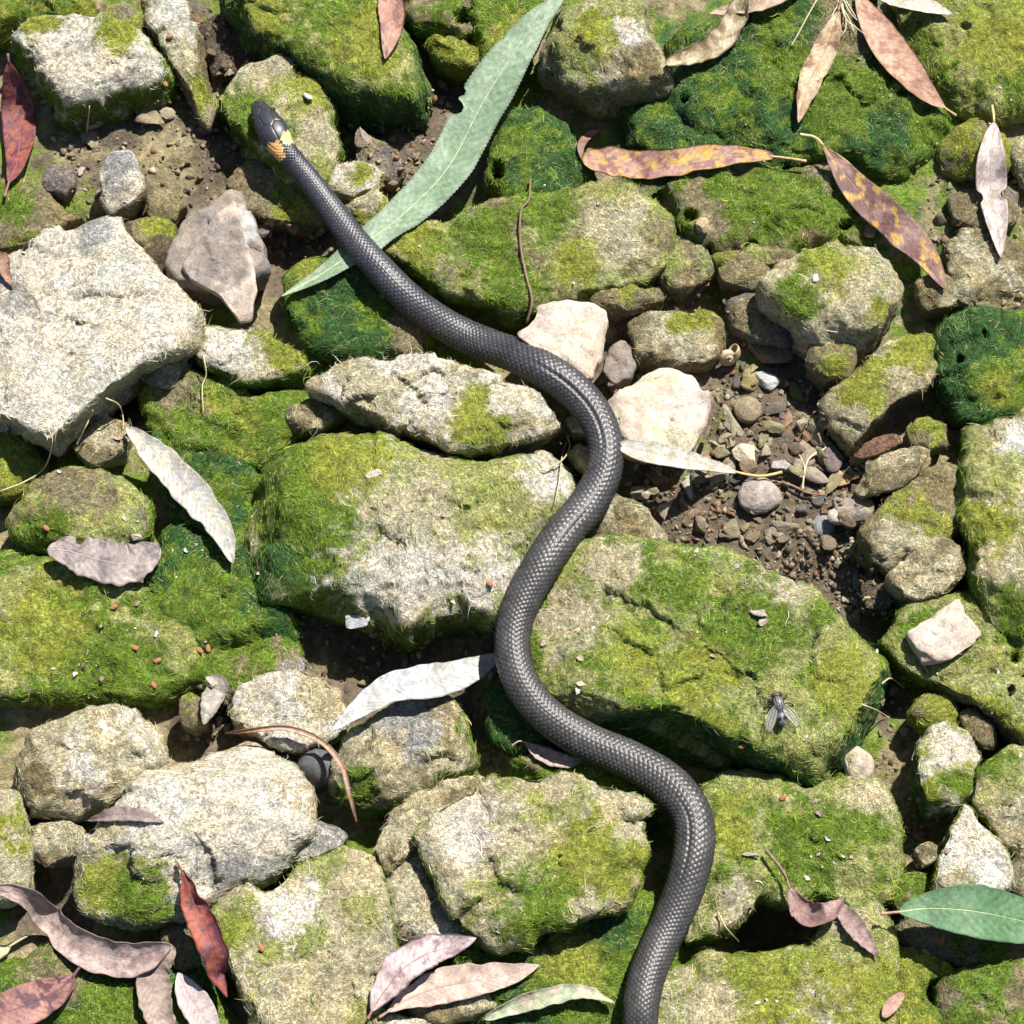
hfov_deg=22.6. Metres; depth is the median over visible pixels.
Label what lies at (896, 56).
leaf
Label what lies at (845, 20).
root fibre
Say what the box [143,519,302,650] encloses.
rock
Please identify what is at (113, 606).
seed
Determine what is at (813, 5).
stem
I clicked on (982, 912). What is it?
leaf
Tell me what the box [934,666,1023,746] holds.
rock
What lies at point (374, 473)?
pebble
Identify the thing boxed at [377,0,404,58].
leaf
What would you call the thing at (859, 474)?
pebble
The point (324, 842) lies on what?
rock
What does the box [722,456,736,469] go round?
pebble
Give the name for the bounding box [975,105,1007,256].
leaf
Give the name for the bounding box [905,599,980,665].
rock
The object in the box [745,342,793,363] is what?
pebble
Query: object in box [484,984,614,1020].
leaf
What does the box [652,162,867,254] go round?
rock
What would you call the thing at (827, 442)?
pebble
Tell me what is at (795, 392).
pebble
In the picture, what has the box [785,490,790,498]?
pebble
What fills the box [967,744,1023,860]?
rock
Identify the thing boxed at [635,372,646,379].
pebble
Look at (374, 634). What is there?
pebble
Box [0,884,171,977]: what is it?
leaf
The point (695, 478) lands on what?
pebble
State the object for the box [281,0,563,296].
leaf
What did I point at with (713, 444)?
pebble
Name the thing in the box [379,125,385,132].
pebble
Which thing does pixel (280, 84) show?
rock
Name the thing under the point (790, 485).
stem
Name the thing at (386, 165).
rock
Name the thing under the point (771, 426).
pebble
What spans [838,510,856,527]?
pebble
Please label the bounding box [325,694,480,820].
rock
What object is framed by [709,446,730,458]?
pebble
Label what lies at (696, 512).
pebble
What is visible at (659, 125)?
rock
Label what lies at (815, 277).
pebble
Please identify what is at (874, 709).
thread
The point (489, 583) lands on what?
seed
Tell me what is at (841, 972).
rock
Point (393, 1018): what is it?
rock
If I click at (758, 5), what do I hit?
leaf
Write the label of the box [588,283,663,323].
rock
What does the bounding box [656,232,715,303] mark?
rock
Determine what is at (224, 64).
pebble
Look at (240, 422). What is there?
rock
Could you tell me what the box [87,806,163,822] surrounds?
leaf
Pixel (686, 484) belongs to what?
pebble
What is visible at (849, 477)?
leaf
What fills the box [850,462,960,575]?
rock
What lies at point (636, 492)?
pebble
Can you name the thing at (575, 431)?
rock
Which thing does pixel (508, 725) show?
rock
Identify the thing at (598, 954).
rock
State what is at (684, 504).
pebble
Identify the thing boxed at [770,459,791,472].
pebble
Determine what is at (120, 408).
thread
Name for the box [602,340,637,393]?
rock
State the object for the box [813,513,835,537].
pebble
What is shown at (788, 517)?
pebble
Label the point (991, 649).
rock
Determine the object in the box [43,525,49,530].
seed
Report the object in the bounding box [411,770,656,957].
rock
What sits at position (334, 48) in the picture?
rock
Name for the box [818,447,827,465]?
pebble
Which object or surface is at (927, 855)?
rock
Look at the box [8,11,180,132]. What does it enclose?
rock
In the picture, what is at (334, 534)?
rock
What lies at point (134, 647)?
seed
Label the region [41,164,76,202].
rock
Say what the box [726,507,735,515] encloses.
pebble
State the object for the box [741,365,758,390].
pebble
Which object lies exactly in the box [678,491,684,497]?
pebble
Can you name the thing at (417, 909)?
rock
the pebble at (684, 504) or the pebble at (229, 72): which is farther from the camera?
the pebble at (229, 72)
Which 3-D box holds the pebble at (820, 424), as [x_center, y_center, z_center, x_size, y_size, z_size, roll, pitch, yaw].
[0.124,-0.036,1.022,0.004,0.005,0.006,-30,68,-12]
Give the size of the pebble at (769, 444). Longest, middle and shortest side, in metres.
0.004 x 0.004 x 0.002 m
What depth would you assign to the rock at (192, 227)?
1.03 m
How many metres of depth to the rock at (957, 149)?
1.05 m
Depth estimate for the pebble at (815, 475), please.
1.02 m
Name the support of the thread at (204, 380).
on the rock at (240, 422)
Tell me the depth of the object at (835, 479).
1.02 m
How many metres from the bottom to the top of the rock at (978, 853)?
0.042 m
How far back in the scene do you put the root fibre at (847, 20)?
1.06 m
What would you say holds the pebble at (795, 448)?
on the ground
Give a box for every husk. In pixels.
[576,680,584,685]
[577,655,583,661]
[815,810,822,816]
[942,848,951,853]
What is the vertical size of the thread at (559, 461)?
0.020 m
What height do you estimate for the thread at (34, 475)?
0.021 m
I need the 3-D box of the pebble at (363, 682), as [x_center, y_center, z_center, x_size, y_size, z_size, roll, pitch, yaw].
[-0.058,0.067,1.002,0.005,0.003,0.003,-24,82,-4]
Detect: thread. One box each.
[0,429,52,491]
[76,409,92,444]
[86,105,89,131]
[105,397,123,429]
[201,355,206,412]
[511,740,528,745]
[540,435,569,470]
[554,441,566,505]
[717,911,738,941]
[861,703,889,717]
[881,678,903,687]
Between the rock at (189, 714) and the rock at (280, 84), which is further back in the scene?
the rock at (280, 84)
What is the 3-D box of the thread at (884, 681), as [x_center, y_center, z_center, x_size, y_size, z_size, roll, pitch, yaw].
[0.146,0.066,0.985,0.011,0.018,0.006,0,71,0]
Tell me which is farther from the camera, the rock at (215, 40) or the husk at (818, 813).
the rock at (215, 40)
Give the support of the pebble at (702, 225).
on the rock at (797, 210)
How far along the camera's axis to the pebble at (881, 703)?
0.99 m
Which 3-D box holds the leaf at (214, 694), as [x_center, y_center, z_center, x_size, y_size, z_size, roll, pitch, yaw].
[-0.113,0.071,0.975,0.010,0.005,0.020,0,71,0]
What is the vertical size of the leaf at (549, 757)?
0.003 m
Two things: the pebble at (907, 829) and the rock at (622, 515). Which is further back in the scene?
the rock at (622, 515)
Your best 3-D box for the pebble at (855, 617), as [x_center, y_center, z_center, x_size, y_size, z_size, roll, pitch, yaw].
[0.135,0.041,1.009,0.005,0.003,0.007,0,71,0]
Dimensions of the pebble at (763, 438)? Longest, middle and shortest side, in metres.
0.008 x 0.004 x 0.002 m
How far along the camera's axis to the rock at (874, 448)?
1.01 m
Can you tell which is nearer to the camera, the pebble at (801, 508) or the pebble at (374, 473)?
the pebble at (374, 473)
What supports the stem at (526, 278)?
on the rock at (467, 263)
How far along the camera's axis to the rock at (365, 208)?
1.04 m
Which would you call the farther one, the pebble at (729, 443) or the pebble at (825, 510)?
the pebble at (729, 443)
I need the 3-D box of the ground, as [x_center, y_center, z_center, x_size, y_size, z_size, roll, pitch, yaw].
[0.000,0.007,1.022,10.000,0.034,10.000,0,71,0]
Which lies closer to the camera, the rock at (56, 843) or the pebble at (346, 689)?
the rock at (56, 843)
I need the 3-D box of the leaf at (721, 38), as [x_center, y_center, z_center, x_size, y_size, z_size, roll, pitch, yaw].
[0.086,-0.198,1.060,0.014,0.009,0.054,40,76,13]
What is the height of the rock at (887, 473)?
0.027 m
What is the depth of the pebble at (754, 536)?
1.01 m
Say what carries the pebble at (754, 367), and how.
on the ground
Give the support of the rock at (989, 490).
on the ground
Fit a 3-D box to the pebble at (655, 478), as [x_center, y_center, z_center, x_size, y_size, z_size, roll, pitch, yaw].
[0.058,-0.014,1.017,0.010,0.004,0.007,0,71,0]
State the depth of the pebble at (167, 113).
1.07 m
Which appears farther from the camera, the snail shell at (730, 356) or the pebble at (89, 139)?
the pebble at (89, 139)
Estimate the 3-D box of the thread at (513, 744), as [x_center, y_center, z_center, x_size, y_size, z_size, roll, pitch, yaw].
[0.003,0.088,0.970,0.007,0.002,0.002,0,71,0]
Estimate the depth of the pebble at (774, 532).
1.01 m
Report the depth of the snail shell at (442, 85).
1.08 m
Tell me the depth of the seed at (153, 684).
0.98 m
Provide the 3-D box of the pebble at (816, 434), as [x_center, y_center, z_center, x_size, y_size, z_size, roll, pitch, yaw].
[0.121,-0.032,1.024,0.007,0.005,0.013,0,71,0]
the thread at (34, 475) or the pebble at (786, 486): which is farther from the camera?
the pebble at (786, 486)
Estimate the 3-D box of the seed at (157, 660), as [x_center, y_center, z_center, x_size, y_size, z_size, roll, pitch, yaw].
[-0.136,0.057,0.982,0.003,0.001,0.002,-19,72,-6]
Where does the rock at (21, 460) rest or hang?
on the ground
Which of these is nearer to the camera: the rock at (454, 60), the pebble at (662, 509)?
the pebble at (662, 509)
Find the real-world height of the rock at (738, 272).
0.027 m
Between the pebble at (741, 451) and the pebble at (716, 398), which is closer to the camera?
the pebble at (741, 451)
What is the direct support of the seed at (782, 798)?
on the rock at (859, 820)
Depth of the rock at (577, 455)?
1.01 m
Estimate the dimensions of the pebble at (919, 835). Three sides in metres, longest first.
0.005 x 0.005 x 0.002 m
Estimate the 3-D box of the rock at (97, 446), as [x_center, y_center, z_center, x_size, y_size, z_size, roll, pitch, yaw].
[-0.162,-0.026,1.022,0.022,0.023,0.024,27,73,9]
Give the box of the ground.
[0,0,1023,1023]
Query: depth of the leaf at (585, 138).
1.06 m
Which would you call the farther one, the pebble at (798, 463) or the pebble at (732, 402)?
the pebble at (732, 402)
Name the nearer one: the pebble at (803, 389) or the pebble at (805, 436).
the pebble at (805, 436)
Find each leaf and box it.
[0,251,12,286]
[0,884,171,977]
[0,935,26,958]
[0,967,80,1023]
[1,53,35,197]
[47,536,160,586]
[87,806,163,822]
[126,427,235,562]
[136,942,175,1023]
[175,972,219,1023]
[176,859,228,997]
[200,674,227,724]
[225,725,356,821]
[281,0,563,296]
[332,653,495,730]
[366,933,475,1019]
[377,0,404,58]
[378,962,538,1018]
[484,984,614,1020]
[525,742,582,767]
[577,129,600,158]
[582,143,806,179]
[620,440,781,477]
[665,0,749,65]
[709,0,786,15]
[765,849,843,926]
[796,0,841,122]
[800,133,945,289]
[837,903,878,956]
[838,473,858,486]
[855,0,956,116]
[880,0,951,14]
[880,884,1023,943]
[881,992,904,1017]
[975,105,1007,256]
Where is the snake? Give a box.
[251,100,715,1023]
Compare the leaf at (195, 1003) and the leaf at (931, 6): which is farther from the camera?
the leaf at (931, 6)
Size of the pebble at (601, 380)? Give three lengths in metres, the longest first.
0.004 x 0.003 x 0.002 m
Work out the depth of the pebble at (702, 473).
1.02 m
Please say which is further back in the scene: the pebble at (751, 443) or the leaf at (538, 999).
the pebble at (751, 443)
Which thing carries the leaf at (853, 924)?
on the rock at (841, 972)
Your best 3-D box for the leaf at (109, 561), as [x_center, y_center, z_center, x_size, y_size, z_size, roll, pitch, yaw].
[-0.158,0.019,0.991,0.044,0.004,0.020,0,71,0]
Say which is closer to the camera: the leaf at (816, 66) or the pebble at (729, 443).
the pebble at (729, 443)
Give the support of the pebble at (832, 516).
on the ground
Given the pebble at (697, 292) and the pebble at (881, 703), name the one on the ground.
the pebble at (697, 292)
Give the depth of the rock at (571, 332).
1.02 m
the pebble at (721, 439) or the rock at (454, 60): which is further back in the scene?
the rock at (454, 60)
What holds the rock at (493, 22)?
on the ground
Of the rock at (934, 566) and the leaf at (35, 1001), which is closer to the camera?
the leaf at (35, 1001)
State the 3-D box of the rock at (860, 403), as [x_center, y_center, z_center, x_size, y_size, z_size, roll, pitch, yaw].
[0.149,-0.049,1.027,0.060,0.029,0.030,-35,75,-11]
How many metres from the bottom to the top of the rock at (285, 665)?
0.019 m
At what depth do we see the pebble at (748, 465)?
1.02 m
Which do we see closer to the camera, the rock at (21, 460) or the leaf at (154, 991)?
the leaf at (154, 991)
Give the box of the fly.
[761,692,799,732]
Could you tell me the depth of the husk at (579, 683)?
0.96 m
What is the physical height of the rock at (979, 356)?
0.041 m
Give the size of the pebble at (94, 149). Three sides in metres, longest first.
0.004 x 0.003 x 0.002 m
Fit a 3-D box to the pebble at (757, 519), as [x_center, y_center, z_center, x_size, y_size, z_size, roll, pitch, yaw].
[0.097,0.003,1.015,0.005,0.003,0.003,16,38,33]
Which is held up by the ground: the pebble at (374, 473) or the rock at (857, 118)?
the rock at (857, 118)
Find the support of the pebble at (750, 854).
on the rock at (859, 820)
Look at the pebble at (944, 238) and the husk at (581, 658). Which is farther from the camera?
the pebble at (944, 238)
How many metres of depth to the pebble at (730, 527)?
1.01 m
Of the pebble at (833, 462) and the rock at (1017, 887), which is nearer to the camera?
the rock at (1017, 887)
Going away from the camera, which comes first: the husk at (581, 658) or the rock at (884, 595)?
the husk at (581, 658)
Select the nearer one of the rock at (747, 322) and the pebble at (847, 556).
the pebble at (847, 556)
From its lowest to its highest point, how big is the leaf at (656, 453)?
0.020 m
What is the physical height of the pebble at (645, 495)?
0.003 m
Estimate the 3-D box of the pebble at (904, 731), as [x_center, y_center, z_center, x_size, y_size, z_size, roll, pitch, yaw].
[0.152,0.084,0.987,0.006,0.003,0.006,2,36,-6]
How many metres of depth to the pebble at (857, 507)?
1.01 m
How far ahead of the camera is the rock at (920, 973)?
0.94 m
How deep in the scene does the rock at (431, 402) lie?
1.00 m
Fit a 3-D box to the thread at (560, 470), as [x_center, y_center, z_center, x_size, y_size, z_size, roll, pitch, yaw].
[0.019,-0.015,1.010,0.006,0.029,0.037,0,71,0]
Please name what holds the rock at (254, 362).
on the ground
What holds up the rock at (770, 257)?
on the ground
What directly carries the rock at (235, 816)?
on the ground
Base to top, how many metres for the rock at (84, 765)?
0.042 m
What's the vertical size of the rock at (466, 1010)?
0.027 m
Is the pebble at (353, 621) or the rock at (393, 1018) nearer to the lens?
the rock at (393, 1018)
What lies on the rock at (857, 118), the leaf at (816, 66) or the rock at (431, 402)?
the leaf at (816, 66)
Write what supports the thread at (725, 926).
on the ground
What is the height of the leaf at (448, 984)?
0.008 m
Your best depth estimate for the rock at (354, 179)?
1.05 m
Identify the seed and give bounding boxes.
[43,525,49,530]
[110,604,117,609]
[131,645,137,650]
[150,681,156,688]
[153,658,160,662]
[196,647,202,653]
[205,644,210,651]
[258,944,263,951]
[486,581,492,586]
[738,744,745,748]
[780,794,786,800]
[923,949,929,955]
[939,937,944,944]
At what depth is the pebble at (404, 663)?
1.01 m
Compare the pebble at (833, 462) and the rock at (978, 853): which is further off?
the pebble at (833, 462)
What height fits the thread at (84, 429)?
0.013 m
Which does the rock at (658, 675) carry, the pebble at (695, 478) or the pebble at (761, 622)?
the pebble at (761, 622)
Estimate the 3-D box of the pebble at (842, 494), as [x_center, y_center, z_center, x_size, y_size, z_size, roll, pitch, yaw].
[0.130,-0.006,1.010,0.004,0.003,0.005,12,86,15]
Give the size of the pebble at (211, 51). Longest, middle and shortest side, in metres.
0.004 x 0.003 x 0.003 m
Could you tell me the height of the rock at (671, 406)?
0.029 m
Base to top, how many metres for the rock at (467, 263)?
0.036 m
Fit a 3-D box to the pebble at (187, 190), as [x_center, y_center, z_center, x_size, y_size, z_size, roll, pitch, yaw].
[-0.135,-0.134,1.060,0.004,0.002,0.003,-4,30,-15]
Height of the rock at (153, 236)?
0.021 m
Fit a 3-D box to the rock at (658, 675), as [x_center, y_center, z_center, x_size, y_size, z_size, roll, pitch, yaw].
[0.072,0.054,0.984,0.150,0.052,0.092,12,71,4]
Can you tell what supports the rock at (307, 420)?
on the ground
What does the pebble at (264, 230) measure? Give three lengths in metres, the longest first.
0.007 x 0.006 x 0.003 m
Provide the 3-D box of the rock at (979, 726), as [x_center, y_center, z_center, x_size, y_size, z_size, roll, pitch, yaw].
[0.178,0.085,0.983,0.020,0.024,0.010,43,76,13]
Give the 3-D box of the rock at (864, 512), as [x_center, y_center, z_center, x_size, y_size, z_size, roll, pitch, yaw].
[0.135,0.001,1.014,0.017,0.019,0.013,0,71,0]
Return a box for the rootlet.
[802,441,826,489]
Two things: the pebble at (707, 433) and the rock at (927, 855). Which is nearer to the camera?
the rock at (927, 855)
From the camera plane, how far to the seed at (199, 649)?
0.98 m
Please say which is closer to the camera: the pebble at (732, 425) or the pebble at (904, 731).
the pebble at (904, 731)
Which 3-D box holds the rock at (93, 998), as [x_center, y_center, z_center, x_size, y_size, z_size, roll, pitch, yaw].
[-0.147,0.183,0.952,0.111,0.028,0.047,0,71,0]
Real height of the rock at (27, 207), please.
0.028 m
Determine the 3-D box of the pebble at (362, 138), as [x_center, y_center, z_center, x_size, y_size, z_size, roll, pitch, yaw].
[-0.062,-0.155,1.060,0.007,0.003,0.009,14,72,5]
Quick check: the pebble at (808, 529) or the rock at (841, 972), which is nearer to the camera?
the rock at (841, 972)
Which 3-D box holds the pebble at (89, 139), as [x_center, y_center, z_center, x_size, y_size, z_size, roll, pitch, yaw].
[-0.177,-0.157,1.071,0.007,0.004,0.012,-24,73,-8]
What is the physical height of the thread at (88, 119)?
0.016 m
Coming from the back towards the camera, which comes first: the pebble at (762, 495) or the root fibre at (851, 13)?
the root fibre at (851, 13)
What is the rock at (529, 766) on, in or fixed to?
on the ground
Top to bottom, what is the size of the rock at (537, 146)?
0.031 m
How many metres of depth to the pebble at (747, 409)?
1.03 m
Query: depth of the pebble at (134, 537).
0.99 m
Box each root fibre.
[841,3,846,36]
[841,4,862,32]
[843,0,871,29]
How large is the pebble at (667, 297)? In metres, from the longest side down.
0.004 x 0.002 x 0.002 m
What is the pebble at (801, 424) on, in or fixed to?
on the ground
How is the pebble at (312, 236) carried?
on the ground
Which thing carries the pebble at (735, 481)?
on the ground
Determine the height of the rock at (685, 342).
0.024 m
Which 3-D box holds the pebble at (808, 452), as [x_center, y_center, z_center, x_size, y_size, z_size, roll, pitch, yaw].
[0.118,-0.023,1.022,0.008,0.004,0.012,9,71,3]
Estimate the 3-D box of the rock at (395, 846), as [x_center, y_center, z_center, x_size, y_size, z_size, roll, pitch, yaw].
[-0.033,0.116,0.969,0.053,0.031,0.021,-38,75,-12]
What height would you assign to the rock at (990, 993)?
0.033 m
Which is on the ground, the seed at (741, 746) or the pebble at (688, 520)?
the pebble at (688, 520)
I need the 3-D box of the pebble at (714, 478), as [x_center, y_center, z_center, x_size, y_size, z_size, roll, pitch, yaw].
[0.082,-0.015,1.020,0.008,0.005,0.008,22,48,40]
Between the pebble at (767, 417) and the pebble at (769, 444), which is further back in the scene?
the pebble at (767, 417)
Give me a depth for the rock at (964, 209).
1.05 m
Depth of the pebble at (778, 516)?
1.01 m
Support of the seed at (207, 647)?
on the rock at (220, 605)
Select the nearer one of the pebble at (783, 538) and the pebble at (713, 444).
the pebble at (783, 538)
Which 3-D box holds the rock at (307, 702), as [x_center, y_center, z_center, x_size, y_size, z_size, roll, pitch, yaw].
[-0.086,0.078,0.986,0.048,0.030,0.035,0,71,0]
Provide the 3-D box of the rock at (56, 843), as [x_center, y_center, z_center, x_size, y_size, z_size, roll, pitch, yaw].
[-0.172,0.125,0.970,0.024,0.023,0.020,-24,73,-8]
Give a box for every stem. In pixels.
[519,179,532,323]
[771,480,826,495]
[791,0,816,46]
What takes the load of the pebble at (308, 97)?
on the rock at (280, 84)
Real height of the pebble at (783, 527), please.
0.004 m
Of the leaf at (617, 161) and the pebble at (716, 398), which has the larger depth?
the leaf at (617, 161)
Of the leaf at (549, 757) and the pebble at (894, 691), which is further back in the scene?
the pebble at (894, 691)
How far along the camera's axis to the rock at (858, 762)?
0.97 m
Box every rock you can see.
[0,0,97,50]
[0,177,85,254]
[0,214,211,456]
[0,430,47,507]
[0,548,207,710]
[0,789,36,908]
[0,942,239,1023]
[4,466,156,555]
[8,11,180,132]
[14,702,171,823]
[30,819,87,868]
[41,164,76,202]
[72,417,138,469]
[72,738,336,931]
[96,2,148,38]
[99,149,147,222]
[124,215,178,276]
[137,366,313,472]
[140,0,218,134]
[140,358,191,389]
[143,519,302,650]
[145,188,187,227]
[149,431,260,546]
[158,923,203,972]
[164,189,270,305]
[176,692,210,736]
[182,201,257,323]
[190,324,316,395]
[198,13,258,85]
[201,635,305,705]
[211,844,398,1023]
[215,52,345,196]
[219,0,433,136]
[225,158,329,236]
[226,669,349,756]
[244,431,577,656]
[277,250,438,365]
[278,654,308,672]
[285,400,345,441]
[288,820,347,872]
[297,748,331,792]
[304,345,561,460]
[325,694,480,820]
[328,157,384,205]
[345,185,388,226]
[356,134,407,192]
[373,774,484,876]
[381,1013,432,1023]
[382,180,676,333]
[385,849,463,960]
[403,0,473,53]
[406,993,496,1023]
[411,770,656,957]
[422,33,480,85]
[453,889,685,1023]
[466,0,551,67]
[482,105,597,199]
[483,682,557,757]
[506,752,673,838]
[517,300,608,381]
[530,528,890,787]
[535,0,674,121]
[565,415,586,445]
[567,443,587,475]
[585,493,667,540]
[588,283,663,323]
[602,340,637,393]
[608,368,710,466]
[617,98,724,149]
[626,308,726,373]
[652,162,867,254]
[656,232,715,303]
[658,898,900,1023]
[663,22,770,144]
[683,765,906,947]
[711,250,769,297]
[724,291,791,348]
[729,0,956,181]
[741,241,796,270]
[754,239,903,363]
[804,341,856,391]
[816,332,937,458]
[832,494,874,530]
[843,746,873,778]
[850,434,901,468]
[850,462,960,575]
[854,446,930,499]
[859,571,892,616]
[877,589,1023,693]
[883,535,967,608]
[885,0,1023,127]
[890,871,933,915]
[892,915,1023,968]
[896,946,955,1023]
[902,415,949,456]
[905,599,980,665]
[906,693,959,736]
[910,717,983,827]
[913,274,958,319]
[913,841,940,870]
[929,301,1023,430]
[930,803,1014,891]
[932,959,1023,1023]
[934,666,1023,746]
[936,117,1011,183]
[940,227,1023,310]
[944,186,1019,231]
[953,406,1023,646]
[956,707,997,752]
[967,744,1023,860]
[1008,849,1023,896]
[1009,136,1023,189]
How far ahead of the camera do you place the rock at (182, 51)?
1.07 m
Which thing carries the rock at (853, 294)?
on the ground
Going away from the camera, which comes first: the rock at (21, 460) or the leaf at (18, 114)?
the rock at (21, 460)
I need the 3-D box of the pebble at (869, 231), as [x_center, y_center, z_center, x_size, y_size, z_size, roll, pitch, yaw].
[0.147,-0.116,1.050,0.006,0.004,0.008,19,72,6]
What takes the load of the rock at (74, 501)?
on the ground
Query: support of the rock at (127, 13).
on the ground
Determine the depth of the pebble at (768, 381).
1.03 m
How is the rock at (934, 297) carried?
on the ground
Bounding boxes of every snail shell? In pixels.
[437,79,448,90]
[718,344,740,365]
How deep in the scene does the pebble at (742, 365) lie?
1.04 m
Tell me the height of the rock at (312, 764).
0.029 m
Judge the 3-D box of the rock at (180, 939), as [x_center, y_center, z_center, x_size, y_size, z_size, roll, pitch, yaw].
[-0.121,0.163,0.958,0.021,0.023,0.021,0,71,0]
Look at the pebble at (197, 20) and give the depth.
1.09 m
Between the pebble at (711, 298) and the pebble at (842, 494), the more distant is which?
the pebble at (711, 298)
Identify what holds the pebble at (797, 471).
on the ground
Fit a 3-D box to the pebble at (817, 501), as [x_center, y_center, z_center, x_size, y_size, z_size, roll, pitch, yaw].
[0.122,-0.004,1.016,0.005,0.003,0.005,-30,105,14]
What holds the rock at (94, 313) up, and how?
on the ground
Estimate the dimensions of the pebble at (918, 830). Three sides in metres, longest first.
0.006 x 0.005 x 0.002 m
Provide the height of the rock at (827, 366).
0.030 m
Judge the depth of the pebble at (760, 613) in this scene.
0.97 m
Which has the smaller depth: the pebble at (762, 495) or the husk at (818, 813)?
the husk at (818, 813)
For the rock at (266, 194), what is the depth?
1.05 m
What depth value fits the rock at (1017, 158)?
1.05 m
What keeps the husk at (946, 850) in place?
on the rock at (978, 853)
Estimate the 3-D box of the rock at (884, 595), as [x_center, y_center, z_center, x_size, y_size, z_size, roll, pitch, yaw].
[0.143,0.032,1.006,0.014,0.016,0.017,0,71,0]
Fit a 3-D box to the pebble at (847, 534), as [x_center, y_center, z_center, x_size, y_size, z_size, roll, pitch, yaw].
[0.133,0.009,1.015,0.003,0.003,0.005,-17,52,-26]
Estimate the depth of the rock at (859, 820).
0.95 m
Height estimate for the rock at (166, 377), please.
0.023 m
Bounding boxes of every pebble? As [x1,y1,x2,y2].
[78,167,85,175]
[80,131,98,146]
[88,123,102,129]
[92,147,100,152]
[131,534,142,540]
[133,107,164,124]
[157,107,175,120]
[183,187,190,192]
[194,17,203,23]
[206,48,216,55]
[212,23,219,30]
[220,60,228,68]
[224,68,234,75]
[258,225,269,238]
[267,218,275,226]
[285,223,298,234]
[303,92,312,100]
[309,232,316,239]
[316,228,327,235]
[344,686,348,693]
[345,614,369,628]
[354,127,371,147]
[357,679,368,685]
[365,469,381,477]
[369,629,379,637]
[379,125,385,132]
[388,180,398,185]
[401,658,407,666]
[598,376,604,384]
[630,486,642,499]
[630,486,650,500]
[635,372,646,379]
[641,484,658,494]
[644,469,669,486]
[656,502,668,519]
[664,295,671,300]
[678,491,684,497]
[679,499,689,508]
[680,473,692,500]
[683,306,695,312]
[683,512,694,527]
[688,509,701,517]
[690,472,707,483]
[694,289,700,297]
[694,470,707,475]
[695,217,709,232]
[695,516,706,533]
[703,425,710,439]
[706,295,714,300]
[707,472,726,483]
[708,439,723,448]
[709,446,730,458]
[713,394,719,402]
[717,432,735,443]
[719,528,731,540]
[721,404,743,436]
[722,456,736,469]
[723,519,739,537]
[726,437,734,447]
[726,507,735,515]
[729,398,735,407]
[729,478,742,485]
[732,376,741,389]
[732,443,754,461]
[733,396,761,423]
[737,475,745,481]
[738,477,781,513]
[739,458,757,476]
[740,362,745,369]
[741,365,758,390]
[741,523,750,531]
[741,852,759,856]
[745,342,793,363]
[745,472,759,479]
[745,530,760,542]
[748,364,758,372]
[748,441,759,451]
[749,609,766,616]
[750,515,761,523]
[755,371,781,390]
[758,431,768,448]
[758,619,769,625]
[760,443,771,456]
[761,420,784,433]
[762,402,783,414]
[763,416,772,419]
[763,441,771,447]
[764,526,778,537]
[764,529,784,544]
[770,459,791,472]
[772,520,799,533]
[776,512,780,520]
[777,534,789,543]
[782,410,792,428]
[782,480,789,488]
[784,513,792,522]
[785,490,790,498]
[788,465,804,477]
[789,381,803,402]
[789,442,803,454]
[793,458,803,468]
[795,502,807,512]
[796,418,808,432]
[798,385,806,393]
[800,439,817,465]
[802,430,810,441]
[802,466,829,483]
[802,526,813,534]
[807,416,823,445]
[808,520,815,526]
[811,496,823,507]
[812,274,818,282]
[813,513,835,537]
[815,438,833,450]
[817,415,825,432]
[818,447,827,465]
[820,532,837,549]
[821,507,828,515]
[822,445,843,473]
[824,434,829,445]
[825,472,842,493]
[827,508,841,524]
[837,491,846,498]
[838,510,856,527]
[843,529,851,538]
[843,544,851,559]
[849,607,860,623]
[851,470,862,479]
[854,503,863,512]
[863,223,875,237]
[879,699,884,707]
[888,683,898,695]
[899,726,912,736]
[903,824,910,832]
[912,828,923,841]
[916,832,925,840]
[933,212,946,225]
[941,235,948,242]
[946,181,952,189]
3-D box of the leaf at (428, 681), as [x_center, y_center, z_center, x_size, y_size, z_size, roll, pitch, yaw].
[-0.035,0.068,0.975,0.074,0.025,0.015,-20,72,-7]
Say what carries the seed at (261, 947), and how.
on the rock at (320, 928)
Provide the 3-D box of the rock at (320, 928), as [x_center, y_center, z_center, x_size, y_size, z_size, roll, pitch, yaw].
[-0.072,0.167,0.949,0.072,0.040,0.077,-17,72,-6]
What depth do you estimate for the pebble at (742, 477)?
1.02 m
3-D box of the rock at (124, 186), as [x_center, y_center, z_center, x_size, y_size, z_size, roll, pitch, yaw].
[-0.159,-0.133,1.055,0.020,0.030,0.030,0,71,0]
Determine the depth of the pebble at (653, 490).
1.01 m
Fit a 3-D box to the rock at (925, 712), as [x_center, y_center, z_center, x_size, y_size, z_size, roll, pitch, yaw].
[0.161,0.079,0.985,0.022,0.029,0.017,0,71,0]
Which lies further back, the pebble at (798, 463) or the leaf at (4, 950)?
the pebble at (798, 463)
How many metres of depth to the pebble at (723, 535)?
1.01 m
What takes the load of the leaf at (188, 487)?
on the rock at (229, 479)
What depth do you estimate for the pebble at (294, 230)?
1.05 m
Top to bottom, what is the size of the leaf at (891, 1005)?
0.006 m
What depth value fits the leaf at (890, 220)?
1.04 m

